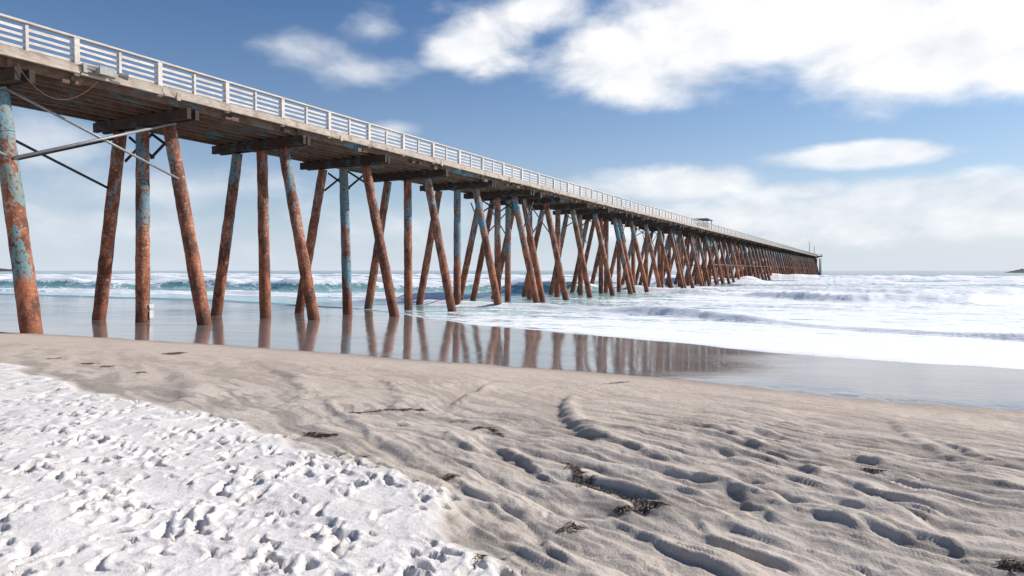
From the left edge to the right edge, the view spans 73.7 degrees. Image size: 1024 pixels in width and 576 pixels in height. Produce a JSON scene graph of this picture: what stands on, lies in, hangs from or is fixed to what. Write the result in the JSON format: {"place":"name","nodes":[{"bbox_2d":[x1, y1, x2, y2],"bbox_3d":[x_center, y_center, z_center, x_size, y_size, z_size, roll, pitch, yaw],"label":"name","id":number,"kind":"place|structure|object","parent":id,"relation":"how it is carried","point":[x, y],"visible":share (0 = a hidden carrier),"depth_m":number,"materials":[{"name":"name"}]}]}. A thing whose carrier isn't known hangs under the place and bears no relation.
{"place":"outdoors","nodes":[
{"label":"outdoors","id":0,"kind":"place"},
{"bbox_2d":[0,294,1023,575],"bbox_3d":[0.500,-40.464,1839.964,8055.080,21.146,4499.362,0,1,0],"label":"beach sand","id":1,"kind":"structure","parent":0,"point":[202,458],"depth_m":6.45,"materials":[{"name":"beige sand"}]},
{"bbox_2d":[163,352,188,354],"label":"seaweed","id":2,"kind":"object","parent":1,"relation":"on","point":[172,353],"visible":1,"depth_m":15.60,"materials":[{"name":"brown plant"}]},
{"bbox_2d":[301,432,339,438],"bbox_3d":[-2.041,1.546,7.188,0.511,0.047,0.232,1,2,20],"label":"seaweed","id":3,"kind":"object","parent":1,"relation":"on","point":[322,434],"visible":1,"depth_m":7.16,"materials":[{"name":"brown plant"}]},
{"bbox_2d":[348,408,426,413],"bbox_3d":[-1.580,1.552,8.704,1.020,0.063,0.253,-1,2,-20],"label":"seaweed","id":4,"kind":"object","parent":1,"relation":"on","point":[393,409],"visible":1,"depth_m":8.74,"materials":[{"name":"brown plant"}]},
{"bbox_2d":[0,13,822,332],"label":"pier","id":5,"kind":"structure","parent":1,"relation":"on","point":[118,107],"depth_m":34.71,"materials":[{"name":"wood"}]},
{"bbox_2d":[81,63,128,80],"bbox_3d":[-14.030,-7.452,23.581,0.421,0.300,1.447,1,2,35],"label":"floodlight","id":6,"kind":"object","parent":5,"relation":"attached to","point":[105,71],"visible":1,"depth_m":23.41,"materials":[{"name":"grey paint"}]},
{"bbox_2d":[692,218,712,227],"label":"pier kiosk","id":7,"kind":"object","parent":5,"relation":"on","point":[704,219],"visible":0.36,"depth_m":128.16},
{"bbox_2d":[436,473,460,481],"bbox_3d":[-0.539,1.600,5.779,0.167,0.048,0.211,1,2,43],"label":"seaweed","id":8,"kind":"object","parent":1,"relation":"on","point":[448,476],"visible":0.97,"depth_m":5.77,"materials":[{"name":"brown plant"}]},
{"bbox_2d":[474,553,486,560],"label":"seaweed","id":9,"kind":"object","parent":1,"relation":"on","point":[481,557],"visible":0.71,"depth_m":4.03,"materials":[{"name":"brown plant"}]},
{"bbox_2d":[473,426,503,436],"bbox_3d":[-0.228,1.591,7.598,0.237,0.042,0.560,-1,2,-31],"label":"seaweed","id":10,"kind":"object","parent":1,"relation":"on","point":[495,430],"visible":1,"depth_m":7.66,"materials":[{"name":"brown plant"}]},
{"bbox_2d":[555,521,587,533],"bbox_3d":[0.408,1.628,4.617,0.173,0.037,0.198,1,2,42],"label":"seaweed","id":11,"kind":"object","parent":1,"relation":"on","point":[563,528],"visible":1,"depth_m":4.62,"materials":[{"name":"brown plant"}]},
{"bbox_2d":[572,471,595,486],"bbox_3d":[0.616,1.603,5.707,0.220,0.076,0.335,0,1,0],"label":"seaweed","id":12,"kind":"object","parent":1,"relation":"on","point":[586,480],"visible":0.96,"depth_m":5.71,"materials":[{"name":"brown plant"}]},
{"bbox_2d":[555,461,671,506],"bbox_3d":[0.733,1.608,5.569,0.310,0.105,1.435,-1,2,-27],"label":"seaweed","id":13,"kind":"object","parent":1,"relation":"on","point":[642,501],"visible":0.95,"depth_m":5.42,"materials":[{"name":"brown plant"}]},
{"bbox_2d":[610,501,655,516],"bbox_3d":[0.924,1.638,5.038,0.374,0.083,0.234,-1,2,-25],"label":"seaweed","id":14,"kind":"object","parent":1,"relation":"on","point":[628,508],"visible":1,"depth_m":5.04,"materials":[{"name":"brown plant"}]},
{"bbox_2d":[858,467,886,472],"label":"seaweed","id":15,"kind":"object","parent":1,"relation":"on","point":[873,470],"visible":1,"depth_m":5.95,"materials":[{"name":"brown plant"}]},
{"bbox_2d":[990,557,1023,575],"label":"seaweed","id":16,"kind":"object","parent":1,"relation":"on","point":[1013,564],"visible":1,"depth_m":3.87,"materials":[{"name":"brown plant"}]},
{"bbox_2d":[0,271,1023,368],"bbox_3d":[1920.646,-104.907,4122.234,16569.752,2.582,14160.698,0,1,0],"label":"sea","id":17,"kind":"structure","parent":0,"point":[971,318],"depth_m":48.09,"materials":[{"name":"liquid"}]},
{"bbox_2d":[1005,269,1023,272],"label":"rock islet","id":18,"kind":"object","parent":17,"relation":"in","point":[1019,271],"visible":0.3,"depth_m":696.16,"materials":[{"name":"grey stone"}]},
{"bbox_2d":[0,0,1023,270],"label":"sky","id":19,"kind":"structure","parent":0,"point":[874,135],"materials":[{"name":"blue"}]}
]}

